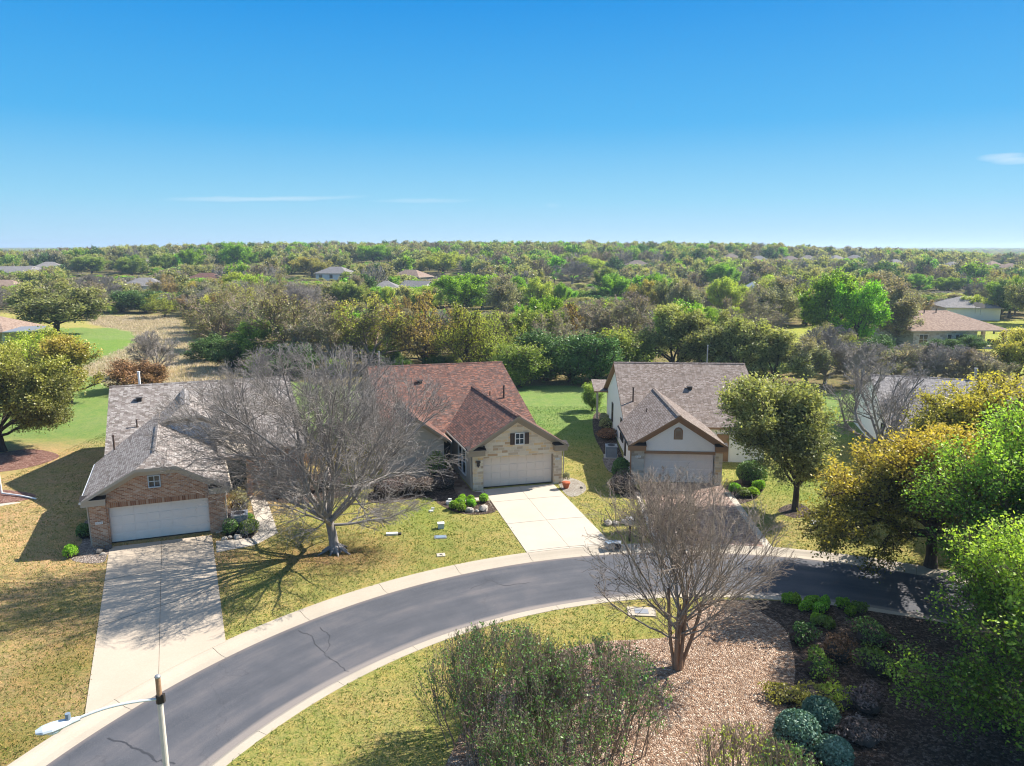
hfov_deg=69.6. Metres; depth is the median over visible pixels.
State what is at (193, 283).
tree
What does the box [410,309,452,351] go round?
bare tree
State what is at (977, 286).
bare tree
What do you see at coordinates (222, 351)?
juniper
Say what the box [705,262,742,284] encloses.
tree
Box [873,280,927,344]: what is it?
tree
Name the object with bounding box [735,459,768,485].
round shrub
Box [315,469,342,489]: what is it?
twiggy shrub
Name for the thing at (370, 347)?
green bush
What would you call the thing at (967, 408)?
oak tree
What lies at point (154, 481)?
window
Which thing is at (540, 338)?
juniper
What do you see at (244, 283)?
tree
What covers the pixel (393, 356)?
juniper
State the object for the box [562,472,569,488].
flower pot
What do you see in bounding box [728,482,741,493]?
round shrub
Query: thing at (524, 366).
green bush
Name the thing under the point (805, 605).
green tuft
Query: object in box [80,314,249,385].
dry grass
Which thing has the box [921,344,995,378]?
bare tree
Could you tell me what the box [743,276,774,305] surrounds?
tree
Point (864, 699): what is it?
round shrub
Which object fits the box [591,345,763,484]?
stucco house
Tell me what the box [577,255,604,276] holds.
tree
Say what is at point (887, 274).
tree
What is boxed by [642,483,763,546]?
driveway
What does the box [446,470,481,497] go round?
tiled walk
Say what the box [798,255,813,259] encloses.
distant house
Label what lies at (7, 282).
distant house
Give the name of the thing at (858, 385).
bare tree
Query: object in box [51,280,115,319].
tree
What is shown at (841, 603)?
green tuft
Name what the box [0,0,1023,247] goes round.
sky
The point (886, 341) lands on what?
juniper
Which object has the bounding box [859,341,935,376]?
tree
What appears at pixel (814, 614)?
green tuft
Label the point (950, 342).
juniper
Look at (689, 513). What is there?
crape myrtle
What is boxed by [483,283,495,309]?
tree
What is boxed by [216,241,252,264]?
tree
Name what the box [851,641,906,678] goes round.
round shrub
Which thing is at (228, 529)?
round shrub
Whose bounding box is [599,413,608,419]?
round shrub
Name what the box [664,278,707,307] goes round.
tree
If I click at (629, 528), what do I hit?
mailbox
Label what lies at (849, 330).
bare tree
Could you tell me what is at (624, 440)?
side window
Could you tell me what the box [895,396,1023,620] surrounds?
maple tree
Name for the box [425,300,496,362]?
tree
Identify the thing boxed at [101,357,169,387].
red brown bush
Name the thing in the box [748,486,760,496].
round shrub
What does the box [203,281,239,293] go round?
tree
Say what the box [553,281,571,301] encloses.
tree
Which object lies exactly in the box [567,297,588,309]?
tree
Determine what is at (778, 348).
tree
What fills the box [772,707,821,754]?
round shrub
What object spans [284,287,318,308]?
bare tree
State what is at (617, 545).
kerb block
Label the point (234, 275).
tree
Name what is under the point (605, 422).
round shrub
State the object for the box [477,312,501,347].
tree
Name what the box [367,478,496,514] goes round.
mulch bed
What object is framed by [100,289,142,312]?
juniper
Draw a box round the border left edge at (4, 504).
[0,502,20,505]
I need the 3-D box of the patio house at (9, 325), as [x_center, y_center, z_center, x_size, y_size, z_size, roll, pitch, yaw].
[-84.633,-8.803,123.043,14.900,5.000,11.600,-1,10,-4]
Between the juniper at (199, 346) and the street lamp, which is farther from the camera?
the juniper at (199, 346)
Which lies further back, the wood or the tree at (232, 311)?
the wood
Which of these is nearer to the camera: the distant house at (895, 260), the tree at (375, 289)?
the tree at (375, 289)
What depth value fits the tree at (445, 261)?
324.39 m
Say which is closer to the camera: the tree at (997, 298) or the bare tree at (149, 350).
the bare tree at (149, 350)
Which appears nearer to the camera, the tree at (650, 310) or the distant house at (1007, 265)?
the tree at (650, 310)
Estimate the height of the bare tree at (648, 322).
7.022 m
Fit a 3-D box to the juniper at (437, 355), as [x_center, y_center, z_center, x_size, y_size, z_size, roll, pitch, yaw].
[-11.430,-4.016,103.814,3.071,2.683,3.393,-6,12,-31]
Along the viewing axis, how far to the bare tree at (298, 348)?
91.33 m
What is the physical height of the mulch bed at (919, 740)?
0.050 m
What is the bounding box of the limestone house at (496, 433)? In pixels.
[359,351,568,490]
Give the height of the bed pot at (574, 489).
0.050 m
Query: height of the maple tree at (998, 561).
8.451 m
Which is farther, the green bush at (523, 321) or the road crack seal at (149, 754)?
the green bush at (523, 321)
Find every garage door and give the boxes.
[108,498,209,542]
[483,454,550,487]
[644,453,713,482]
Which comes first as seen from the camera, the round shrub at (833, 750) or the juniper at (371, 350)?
the round shrub at (833, 750)
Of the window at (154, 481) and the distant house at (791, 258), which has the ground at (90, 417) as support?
the distant house at (791, 258)
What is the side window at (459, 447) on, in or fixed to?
in the limestone house at (496, 433)
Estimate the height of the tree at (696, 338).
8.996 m
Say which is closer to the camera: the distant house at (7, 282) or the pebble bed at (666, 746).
the pebble bed at (666, 746)
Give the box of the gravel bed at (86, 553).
[70,520,108,563]
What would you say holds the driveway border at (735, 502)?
on the ground at (90, 417)
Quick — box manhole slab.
[627,606,656,616]
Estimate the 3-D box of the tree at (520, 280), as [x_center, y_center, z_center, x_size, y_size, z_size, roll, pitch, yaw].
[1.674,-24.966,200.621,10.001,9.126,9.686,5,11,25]
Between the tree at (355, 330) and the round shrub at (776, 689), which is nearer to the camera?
the round shrub at (776, 689)
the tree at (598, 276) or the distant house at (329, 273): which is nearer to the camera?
the tree at (598, 276)
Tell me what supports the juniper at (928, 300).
on the ground at (90, 417)
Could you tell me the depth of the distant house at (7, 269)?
312.81 m
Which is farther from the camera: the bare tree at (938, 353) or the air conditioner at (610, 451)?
the bare tree at (938, 353)
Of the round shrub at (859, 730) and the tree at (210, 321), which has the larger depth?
the tree at (210, 321)
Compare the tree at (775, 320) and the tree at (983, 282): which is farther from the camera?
the tree at (983, 282)
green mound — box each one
[448,500,457,509]
[455,497,465,502]
[456,502,466,511]
[466,495,475,501]
[467,498,476,507]
[479,493,488,502]
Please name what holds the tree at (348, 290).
on the ground at (90, 417)
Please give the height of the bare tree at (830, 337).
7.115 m
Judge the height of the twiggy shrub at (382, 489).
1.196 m
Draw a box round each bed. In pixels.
[0,449,58,471]
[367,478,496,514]
[445,600,794,765]
[748,600,1023,765]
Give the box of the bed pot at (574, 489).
[559,477,585,496]
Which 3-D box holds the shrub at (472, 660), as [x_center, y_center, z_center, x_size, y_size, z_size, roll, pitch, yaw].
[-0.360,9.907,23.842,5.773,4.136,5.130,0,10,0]
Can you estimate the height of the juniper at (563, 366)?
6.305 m
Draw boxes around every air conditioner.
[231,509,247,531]
[604,444,617,458]
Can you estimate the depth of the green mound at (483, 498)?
46.91 m
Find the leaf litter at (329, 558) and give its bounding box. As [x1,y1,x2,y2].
[272,532,392,577]
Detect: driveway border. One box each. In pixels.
[636,492,655,539]
[725,492,771,546]
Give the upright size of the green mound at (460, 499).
0.658 m
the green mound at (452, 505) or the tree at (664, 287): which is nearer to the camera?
the green mound at (452, 505)
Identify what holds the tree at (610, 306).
on the ground at (90, 417)
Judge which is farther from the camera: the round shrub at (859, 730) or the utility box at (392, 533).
the utility box at (392, 533)
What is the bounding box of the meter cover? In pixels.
[434,535,446,538]
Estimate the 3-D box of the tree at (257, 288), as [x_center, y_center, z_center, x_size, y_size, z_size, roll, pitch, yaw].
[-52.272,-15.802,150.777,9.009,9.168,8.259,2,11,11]
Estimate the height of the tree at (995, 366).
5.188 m
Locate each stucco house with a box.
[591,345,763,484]
[851,368,1023,452]
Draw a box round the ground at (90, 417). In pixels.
[0,259,1023,765]
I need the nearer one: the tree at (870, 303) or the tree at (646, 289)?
the tree at (870, 303)
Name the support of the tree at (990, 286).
on the ground at (90, 417)
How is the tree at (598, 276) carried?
on the ground at (90, 417)
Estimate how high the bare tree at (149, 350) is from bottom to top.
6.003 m
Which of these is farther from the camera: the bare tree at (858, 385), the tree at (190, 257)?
the tree at (190, 257)
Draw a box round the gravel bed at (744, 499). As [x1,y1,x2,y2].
[726,480,765,503]
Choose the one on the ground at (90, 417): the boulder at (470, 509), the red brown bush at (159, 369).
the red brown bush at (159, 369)
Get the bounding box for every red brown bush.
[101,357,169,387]
[129,361,169,383]
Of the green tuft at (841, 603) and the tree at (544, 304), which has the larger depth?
the tree at (544, 304)
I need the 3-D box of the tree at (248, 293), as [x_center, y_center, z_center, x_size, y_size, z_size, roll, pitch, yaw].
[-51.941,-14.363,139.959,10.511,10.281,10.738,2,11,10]
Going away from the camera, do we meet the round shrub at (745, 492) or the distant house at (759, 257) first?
the round shrub at (745, 492)
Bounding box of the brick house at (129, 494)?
[78,371,303,546]
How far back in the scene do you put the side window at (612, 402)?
65.79 m
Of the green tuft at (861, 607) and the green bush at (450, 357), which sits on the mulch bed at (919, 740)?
the green tuft at (861, 607)
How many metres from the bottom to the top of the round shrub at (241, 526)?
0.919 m
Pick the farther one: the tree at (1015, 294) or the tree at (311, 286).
the tree at (311, 286)
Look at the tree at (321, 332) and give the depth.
95.36 m
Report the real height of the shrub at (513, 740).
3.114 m
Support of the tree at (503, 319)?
on the ground at (90, 417)
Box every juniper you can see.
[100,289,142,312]
[115,289,166,312]
[179,331,224,360]
[203,336,254,367]
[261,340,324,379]
[360,348,383,364]
[385,348,406,361]
[420,354,449,363]
[426,348,441,360]
[513,321,574,382]
[538,330,599,385]
[567,329,630,380]
[768,362,783,372]
[853,334,897,355]
[918,337,964,350]
[919,296,932,309]
[952,333,990,350]
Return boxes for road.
[46,552,997,765]
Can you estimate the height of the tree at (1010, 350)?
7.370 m
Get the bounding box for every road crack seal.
[107,738,174,763]
[298,630,345,670]
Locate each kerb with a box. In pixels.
[7,543,967,765]
[210,593,1000,765]
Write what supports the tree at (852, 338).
on the ground at (90, 417)
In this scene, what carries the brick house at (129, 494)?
on the ground at (90, 417)
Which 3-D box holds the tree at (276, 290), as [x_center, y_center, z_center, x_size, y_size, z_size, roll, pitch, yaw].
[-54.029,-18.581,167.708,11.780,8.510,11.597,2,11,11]
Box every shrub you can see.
[62,543,79,557]
[75,523,89,538]
[222,518,238,534]
[227,487,252,510]
[239,518,259,534]
[258,475,292,496]
[294,473,322,492]
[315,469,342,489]
[370,478,403,496]
[392,474,416,493]
[408,476,443,493]
[412,618,590,765]
[425,449,448,476]
[435,467,459,488]
[456,693,633,765]
[514,632,674,765]
[595,428,616,439]
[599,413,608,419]
[599,417,612,428]
[602,468,636,493]
[611,457,629,475]
[681,717,794,765]
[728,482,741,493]
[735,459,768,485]
[736,487,750,496]
[747,736,822,765]
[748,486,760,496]
[751,480,765,491]
[757,680,807,704]
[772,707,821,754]
[782,679,843,712]
[788,620,822,647]
[801,695,841,731]
[802,644,838,681]
[814,733,854,765]
[819,678,861,709]
[820,631,857,665]
[827,712,897,747]
[837,679,889,714]
[845,615,903,652]
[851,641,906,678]
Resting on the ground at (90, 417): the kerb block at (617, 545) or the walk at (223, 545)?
the walk at (223, 545)
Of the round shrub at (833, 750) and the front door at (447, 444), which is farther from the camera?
the front door at (447, 444)
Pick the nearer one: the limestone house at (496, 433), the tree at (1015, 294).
the limestone house at (496, 433)
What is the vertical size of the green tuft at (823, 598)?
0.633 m
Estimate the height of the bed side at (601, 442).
0.050 m
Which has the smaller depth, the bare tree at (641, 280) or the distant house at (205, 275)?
the bare tree at (641, 280)
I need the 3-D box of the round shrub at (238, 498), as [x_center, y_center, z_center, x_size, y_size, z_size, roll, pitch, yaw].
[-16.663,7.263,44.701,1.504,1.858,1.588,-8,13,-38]
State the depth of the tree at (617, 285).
212.71 m
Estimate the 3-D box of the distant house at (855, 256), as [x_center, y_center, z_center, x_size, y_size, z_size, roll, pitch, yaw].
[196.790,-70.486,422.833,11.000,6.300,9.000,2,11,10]
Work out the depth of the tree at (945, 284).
246.93 m
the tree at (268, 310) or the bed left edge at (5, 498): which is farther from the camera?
the tree at (268, 310)
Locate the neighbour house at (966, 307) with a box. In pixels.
[928,296,1003,320]
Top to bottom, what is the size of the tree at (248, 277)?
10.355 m
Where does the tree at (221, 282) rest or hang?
on the ground at (90, 417)
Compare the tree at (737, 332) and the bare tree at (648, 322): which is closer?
the tree at (737, 332)
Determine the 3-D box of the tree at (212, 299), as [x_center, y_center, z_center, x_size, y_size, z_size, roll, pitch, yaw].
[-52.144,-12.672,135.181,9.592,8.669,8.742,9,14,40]
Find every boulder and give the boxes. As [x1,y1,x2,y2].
[95,547,104,553]
[104,544,111,549]
[234,534,241,538]
[465,507,473,512]
[479,504,487,511]
[604,519,611,525]
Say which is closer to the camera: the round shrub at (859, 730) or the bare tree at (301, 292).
the round shrub at (859, 730)
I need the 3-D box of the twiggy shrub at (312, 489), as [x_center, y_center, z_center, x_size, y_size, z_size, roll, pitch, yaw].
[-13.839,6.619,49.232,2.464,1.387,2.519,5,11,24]
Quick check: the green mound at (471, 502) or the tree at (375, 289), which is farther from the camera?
the tree at (375, 289)
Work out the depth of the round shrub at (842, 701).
26.22 m
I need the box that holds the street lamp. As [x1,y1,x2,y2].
[35,674,168,765]
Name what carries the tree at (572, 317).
on the ground at (90, 417)
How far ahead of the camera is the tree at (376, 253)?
390.75 m
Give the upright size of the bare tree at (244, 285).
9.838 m
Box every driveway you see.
[85,535,225,713]
[483,484,607,552]
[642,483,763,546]
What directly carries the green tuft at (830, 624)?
on the mulch bed at (919, 740)
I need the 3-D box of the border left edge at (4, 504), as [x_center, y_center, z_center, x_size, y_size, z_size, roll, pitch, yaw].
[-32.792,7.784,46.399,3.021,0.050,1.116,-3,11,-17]
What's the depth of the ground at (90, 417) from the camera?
38.10 m
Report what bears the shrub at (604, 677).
on the pebble bed at (666, 746)
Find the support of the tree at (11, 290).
on the ground at (90, 417)
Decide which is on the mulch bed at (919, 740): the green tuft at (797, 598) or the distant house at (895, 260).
the green tuft at (797, 598)
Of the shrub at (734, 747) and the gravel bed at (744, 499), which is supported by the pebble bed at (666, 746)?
the shrub at (734, 747)
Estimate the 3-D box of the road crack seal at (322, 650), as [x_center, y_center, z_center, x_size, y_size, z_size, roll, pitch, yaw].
[-7.718,10.868,30.019,0.275,0.024,4.220,-8,13,-39]
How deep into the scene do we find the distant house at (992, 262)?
384.01 m
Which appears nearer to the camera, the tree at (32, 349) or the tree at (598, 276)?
the tree at (32, 349)
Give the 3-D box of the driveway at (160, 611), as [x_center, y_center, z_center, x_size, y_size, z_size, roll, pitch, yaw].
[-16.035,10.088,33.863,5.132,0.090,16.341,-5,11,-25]
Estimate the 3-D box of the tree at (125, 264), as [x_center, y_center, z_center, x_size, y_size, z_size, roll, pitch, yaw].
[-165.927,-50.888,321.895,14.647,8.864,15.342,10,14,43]
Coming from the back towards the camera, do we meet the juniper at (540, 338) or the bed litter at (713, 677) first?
the juniper at (540, 338)
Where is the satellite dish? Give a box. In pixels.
[979,303,984,313]
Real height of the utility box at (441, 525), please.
0.340 m
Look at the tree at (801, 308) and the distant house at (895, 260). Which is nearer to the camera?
the tree at (801, 308)
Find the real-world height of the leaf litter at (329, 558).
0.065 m
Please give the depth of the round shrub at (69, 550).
38.55 m
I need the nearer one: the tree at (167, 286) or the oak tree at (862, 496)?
the oak tree at (862, 496)
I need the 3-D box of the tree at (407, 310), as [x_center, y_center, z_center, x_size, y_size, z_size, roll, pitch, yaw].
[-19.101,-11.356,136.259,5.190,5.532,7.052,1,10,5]
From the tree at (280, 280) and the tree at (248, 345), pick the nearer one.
the tree at (248, 345)
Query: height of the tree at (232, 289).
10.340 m
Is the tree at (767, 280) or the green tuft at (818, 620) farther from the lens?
the tree at (767, 280)
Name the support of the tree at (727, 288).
on the ground at (90, 417)
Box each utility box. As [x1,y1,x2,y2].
[386,532,400,535]
[437,521,444,528]
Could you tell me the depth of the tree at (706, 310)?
140.41 m
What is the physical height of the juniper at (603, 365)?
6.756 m
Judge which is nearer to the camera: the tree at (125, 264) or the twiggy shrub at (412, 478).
the twiggy shrub at (412, 478)
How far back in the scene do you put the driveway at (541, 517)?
44.23 m
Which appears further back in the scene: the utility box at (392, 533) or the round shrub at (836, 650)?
the utility box at (392, 533)
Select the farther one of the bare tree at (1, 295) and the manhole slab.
the bare tree at (1, 295)
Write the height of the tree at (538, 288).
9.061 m
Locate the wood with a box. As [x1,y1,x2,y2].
[0,239,1023,308]
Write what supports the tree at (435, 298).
on the ground at (90, 417)
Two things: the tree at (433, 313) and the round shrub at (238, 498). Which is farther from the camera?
the tree at (433, 313)
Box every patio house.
[0,316,45,345]
[867,308,1009,348]
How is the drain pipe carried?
on the bed left edge at (5, 498)
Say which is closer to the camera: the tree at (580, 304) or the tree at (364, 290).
the tree at (580, 304)
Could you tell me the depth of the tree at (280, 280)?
175.71 m
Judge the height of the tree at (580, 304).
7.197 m
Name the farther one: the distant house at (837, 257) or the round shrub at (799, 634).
the distant house at (837, 257)
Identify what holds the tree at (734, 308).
on the ground at (90, 417)
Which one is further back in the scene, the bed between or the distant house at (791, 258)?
the distant house at (791, 258)
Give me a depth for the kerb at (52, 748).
32.82 m
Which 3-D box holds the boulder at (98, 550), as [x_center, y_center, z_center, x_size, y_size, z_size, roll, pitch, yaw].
[-22.049,8.973,39.351,0.469,0.370,0.514,-10,14,-43]
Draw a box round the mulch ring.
[778,503,809,517]
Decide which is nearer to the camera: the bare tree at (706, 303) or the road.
the road
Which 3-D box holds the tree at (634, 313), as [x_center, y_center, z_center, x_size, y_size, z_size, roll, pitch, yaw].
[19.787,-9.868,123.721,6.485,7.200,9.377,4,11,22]
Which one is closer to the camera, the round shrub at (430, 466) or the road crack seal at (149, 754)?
the road crack seal at (149, 754)
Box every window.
[147,474,160,487]
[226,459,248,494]
[458,444,461,471]
[462,448,465,475]
[515,432,524,444]
[611,402,613,421]
[624,440,625,455]
[918,334,927,343]
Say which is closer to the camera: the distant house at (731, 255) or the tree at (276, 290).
the tree at (276, 290)
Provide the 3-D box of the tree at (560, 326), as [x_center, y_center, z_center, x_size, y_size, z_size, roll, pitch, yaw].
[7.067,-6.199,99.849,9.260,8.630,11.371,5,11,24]
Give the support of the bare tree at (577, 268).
on the ground at (90, 417)
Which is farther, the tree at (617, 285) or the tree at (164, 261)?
the tree at (164, 261)
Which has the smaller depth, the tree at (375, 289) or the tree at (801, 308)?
the tree at (801, 308)
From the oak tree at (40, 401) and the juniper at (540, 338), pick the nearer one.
the oak tree at (40, 401)
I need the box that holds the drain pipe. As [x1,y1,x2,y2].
[0,478,36,499]
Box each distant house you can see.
[0,266,33,272]
[0,280,20,286]
[35,262,60,267]
[126,278,160,288]
[188,273,221,279]
[314,267,352,279]
[375,281,398,287]
[397,270,433,278]
[398,280,431,287]
[624,260,646,265]
[725,254,736,257]
[753,256,767,259]
[783,256,800,260]
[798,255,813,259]
[831,255,843,258]
[846,255,863,258]
[888,259,902,262]
[984,261,1002,264]
[999,263,1013,267]
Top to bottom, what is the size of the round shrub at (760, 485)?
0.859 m
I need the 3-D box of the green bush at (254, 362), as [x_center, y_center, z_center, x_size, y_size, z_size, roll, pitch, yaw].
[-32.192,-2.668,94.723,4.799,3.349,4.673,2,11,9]
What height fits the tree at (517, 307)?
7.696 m
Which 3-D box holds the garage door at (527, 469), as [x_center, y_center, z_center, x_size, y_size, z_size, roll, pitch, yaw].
[0.351,5.942,50.339,4.905,2.140,0.070,-3,11,-14]
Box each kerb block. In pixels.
[605,540,614,549]
[614,540,620,548]
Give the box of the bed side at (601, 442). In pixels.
[592,412,643,498]
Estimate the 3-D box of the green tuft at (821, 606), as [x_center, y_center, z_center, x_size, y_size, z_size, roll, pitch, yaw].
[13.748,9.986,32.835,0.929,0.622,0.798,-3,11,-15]
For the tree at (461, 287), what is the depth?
182.66 m
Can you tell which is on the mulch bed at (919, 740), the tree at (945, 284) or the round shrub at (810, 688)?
the round shrub at (810, 688)
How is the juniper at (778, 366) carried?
on the ground at (90, 417)
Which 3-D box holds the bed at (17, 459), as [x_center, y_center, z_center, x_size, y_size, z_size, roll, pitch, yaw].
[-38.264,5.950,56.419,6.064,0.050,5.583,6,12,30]
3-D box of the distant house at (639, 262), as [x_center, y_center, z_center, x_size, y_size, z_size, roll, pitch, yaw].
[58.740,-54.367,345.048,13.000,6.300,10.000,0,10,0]
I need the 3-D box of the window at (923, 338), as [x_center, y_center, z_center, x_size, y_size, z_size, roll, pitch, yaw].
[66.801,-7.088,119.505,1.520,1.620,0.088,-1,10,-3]
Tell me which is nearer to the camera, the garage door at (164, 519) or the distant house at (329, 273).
the garage door at (164, 519)
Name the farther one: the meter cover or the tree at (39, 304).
the tree at (39, 304)
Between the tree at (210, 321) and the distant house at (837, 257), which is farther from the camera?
the distant house at (837, 257)
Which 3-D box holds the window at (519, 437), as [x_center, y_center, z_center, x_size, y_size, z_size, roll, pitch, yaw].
[0.521,3.757,49.612,0.664,0.820,0.088,-3,11,-14]
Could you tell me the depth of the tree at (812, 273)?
194.40 m
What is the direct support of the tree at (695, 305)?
on the ground at (90, 417)
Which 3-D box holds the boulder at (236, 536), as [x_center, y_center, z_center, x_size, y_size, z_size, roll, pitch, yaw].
[-15.382,8.624,41.269,0.390,0.309,0.540,-7,12,-33]
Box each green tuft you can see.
[781,591,793,604]
[792,592,801,605]
[798,599,812,611]
[804,595,819,606]
[809,611,820,621]
[810,613,831,626]
[811,601,829,612]
[820,595,830,604]
[823,619,835,629]
[834,596,851,609]
[844,605,856,615]
[851,600,869,613]
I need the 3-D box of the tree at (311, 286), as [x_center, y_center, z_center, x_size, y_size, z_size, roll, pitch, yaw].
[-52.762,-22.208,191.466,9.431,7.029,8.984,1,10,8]
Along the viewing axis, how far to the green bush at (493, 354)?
93.59 m
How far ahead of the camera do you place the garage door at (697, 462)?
50.76 m
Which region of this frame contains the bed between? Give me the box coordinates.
[266,486,349,503]
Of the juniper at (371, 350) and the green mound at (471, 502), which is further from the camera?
the juniper at (371, 350)
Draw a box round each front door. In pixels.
[444,438,450,465]
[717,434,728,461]
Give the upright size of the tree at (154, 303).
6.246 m
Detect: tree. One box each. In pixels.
[0,286,11,306]
[0,336,91,451]
[1,279,112,333]
[2,330,48,359]
[4,286,20,297]
[4,342,43,363]
[21,331,105,402]
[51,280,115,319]
[69,256,112,274]
[72,274,122,297]
[112,257,148,274]
[126,330,180,366]
[130,253,139,259]
[137,342,467,556]
[139,293,185,317]
[145,272,179,293]
[148,253,175,269]
[173,286,257,347]
[174,294,198,312]
[176,248,207,265]
[180,281,200,307]
[182,278,222,303]
[184,287,224,310]
[192,282,254,339]
[200,292,215,307]
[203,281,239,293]
[207,293,239,336]
[210,281,258,306]
[211,278,224,288]
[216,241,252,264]
[217,270,244,283]
[220,286,295,335]
[222,280,261,297]
[223,273,260,288]
[226,279,264,298]
[226,319,285,359]
[236,290,333,353]
[240,285,275,326]
[243,252,259,264]
[257,270,296,296]
[260,282,299,316]
[279,294,380,361]
[281,281,321,316]
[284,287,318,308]
[288,256,333,276]
[304,285,323,306]
[309,317,359,350]
[329,291,417,365]
[330,279,365,308]
[330,307,370,343]
[347,274,368,306]
[352,302,367,314]
[354,244,392,261]
[356,314,422,361]
[357,283,379,303]
[366,286,395,303]
[376,285,398,304]
[377,287,468,363]
[396,296,412,310]
[402,308,417,315]
[409,285,443,306]
[410,308,445,324]
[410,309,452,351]
[418,283,447,302]
[420,250,465,274]
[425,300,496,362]
[431,272,492,311]
[447,314,507,354]
[456,308,528,361]
[469,276,494,308]
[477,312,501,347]
[481,273,522,313]
[482,311,513,341]
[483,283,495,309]
[508,304,531,333]
[510,275,537,306]
[518,276,556,302]
[523,293,565,325]
[528,305,594,348]
[551,260,595,283]
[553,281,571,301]
[557,302,611,334]
[559,299,606,309]
[564,308,582,332]
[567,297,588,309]
[575,289,655,345]
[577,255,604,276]
[577,300,623,337]
[580,382,605,410]
[591,266,619,288]
[596,272,630,297]
[617,303,648,336]
[625,278,660,305]
[633,300,705,361]
[635,309,656,332]
[638,271,674,306]
[639,270,670,286]
[643,304,659,326]
[650,297,705,358]
[652,276,683,305]
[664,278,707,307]
[673,307,752,362]
[689,306,717,324]
[698,293,713,306]
[701,306,723,323]
[703,312,778,374]
[704,275,749,309]
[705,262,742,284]
[714,371,842,511]
[716,291,796,333]
[725,306,744,319]
[731,296,746,307]
[740,325,816,381]
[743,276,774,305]
[744,277,800,321]
[751,276,814,330]
[761,273,774,283]
[770,274,814,323]
[784,334,839,383]
[788,273,820,323]
[788,288,813,325]
[790,419,1021,622]
[795,266,863,328]
[797,321,858,345]
[799,326,859,383]
[801,268,830,279]
[817,355,945,452]
[820,322,858,348]
[824,335,862,375]
[826,277,894,341]
[829,341,894,381]
[844,274,865,317]
[857,271,908,294]
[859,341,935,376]
[863,271,894,281]
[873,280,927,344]
[874,269,905,288]
[875,499,1023,760]
[886,341,965,377]
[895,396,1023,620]
[902,369,1023,454]
[904,273,934,290]
[920,297,935,309]
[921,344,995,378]
[931,276,965,292]
[945,348,1021,380]
[960,294,995,305]
[961,282,987,296]
[965,278,998,295]
[972,269,1017,288]
[972,273,1009,303]
[981,325,1023,378]
[983,275,1023,317]
[986,278,1014,319]
[1001,278,1023,310]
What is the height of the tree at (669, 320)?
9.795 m
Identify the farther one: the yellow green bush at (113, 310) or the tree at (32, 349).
the yellow green bush at (113, 310)
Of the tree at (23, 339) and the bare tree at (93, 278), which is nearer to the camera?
the tree at (23, 339)
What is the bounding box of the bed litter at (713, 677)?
[524,604,787,763]
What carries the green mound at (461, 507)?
on the mulch bed at (442, 495)
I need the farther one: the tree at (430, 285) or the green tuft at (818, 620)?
the tree at (430, 285)
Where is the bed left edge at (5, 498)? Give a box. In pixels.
[0,490,35,503]
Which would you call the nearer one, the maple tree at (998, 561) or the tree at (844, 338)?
the maple tree at (998, 561)
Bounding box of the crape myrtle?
[579,462,798,670]
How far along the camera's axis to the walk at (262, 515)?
44.71 m
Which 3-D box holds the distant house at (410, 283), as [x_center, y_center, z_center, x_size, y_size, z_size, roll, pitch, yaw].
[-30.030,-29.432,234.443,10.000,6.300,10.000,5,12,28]
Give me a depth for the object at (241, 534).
41.78 m
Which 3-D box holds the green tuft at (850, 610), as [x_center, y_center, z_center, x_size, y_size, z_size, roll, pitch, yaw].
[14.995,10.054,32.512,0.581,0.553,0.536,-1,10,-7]
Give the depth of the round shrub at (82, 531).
41.12 m
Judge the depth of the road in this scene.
31.52 m
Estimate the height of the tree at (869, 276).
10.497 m
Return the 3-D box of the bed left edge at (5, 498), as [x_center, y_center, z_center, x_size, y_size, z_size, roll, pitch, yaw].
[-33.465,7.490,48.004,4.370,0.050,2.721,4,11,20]
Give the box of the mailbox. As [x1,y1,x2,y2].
[626,517,633,541]
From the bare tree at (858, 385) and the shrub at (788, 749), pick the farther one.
the bare tree at (858, 385)
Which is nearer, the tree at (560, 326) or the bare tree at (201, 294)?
the tree at (560, 326)
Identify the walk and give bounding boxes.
[216,538,254,551]
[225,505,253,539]
[250,496,276,530]
[252,529,277,544]
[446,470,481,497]
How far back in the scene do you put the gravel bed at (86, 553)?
39.06 m
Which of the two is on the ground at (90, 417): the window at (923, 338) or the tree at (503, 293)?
the tree at (503, 293)
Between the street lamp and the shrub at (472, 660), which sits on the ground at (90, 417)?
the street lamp
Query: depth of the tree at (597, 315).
107.79 m
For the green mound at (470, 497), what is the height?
0.658 m
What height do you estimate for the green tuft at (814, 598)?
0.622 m
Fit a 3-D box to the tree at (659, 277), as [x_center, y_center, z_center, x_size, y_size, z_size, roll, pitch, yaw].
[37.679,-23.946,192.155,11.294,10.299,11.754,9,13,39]
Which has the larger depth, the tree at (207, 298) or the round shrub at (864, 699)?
the tree at (207, 298)
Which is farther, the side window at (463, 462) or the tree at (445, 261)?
the tree at (445, 261)
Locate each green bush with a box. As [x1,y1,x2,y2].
[19,321,88,350]
[106,307,118,313]
[243,352,272,373]
[325,357,346,375]
[362,344,382,356]
[393,357,413,364]
[446,354,461,362]
[485,351,503,361]
[488,339,553,387]
[506,306,577,352]
[593,324,663,361]
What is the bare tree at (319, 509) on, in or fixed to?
on the ground at (90, 417)
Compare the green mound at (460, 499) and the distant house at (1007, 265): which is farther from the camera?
the distant house at (1007, 265)
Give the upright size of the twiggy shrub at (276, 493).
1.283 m
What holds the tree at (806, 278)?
on the ground at (90, 417)
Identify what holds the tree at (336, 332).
on the ground at (90, 417)

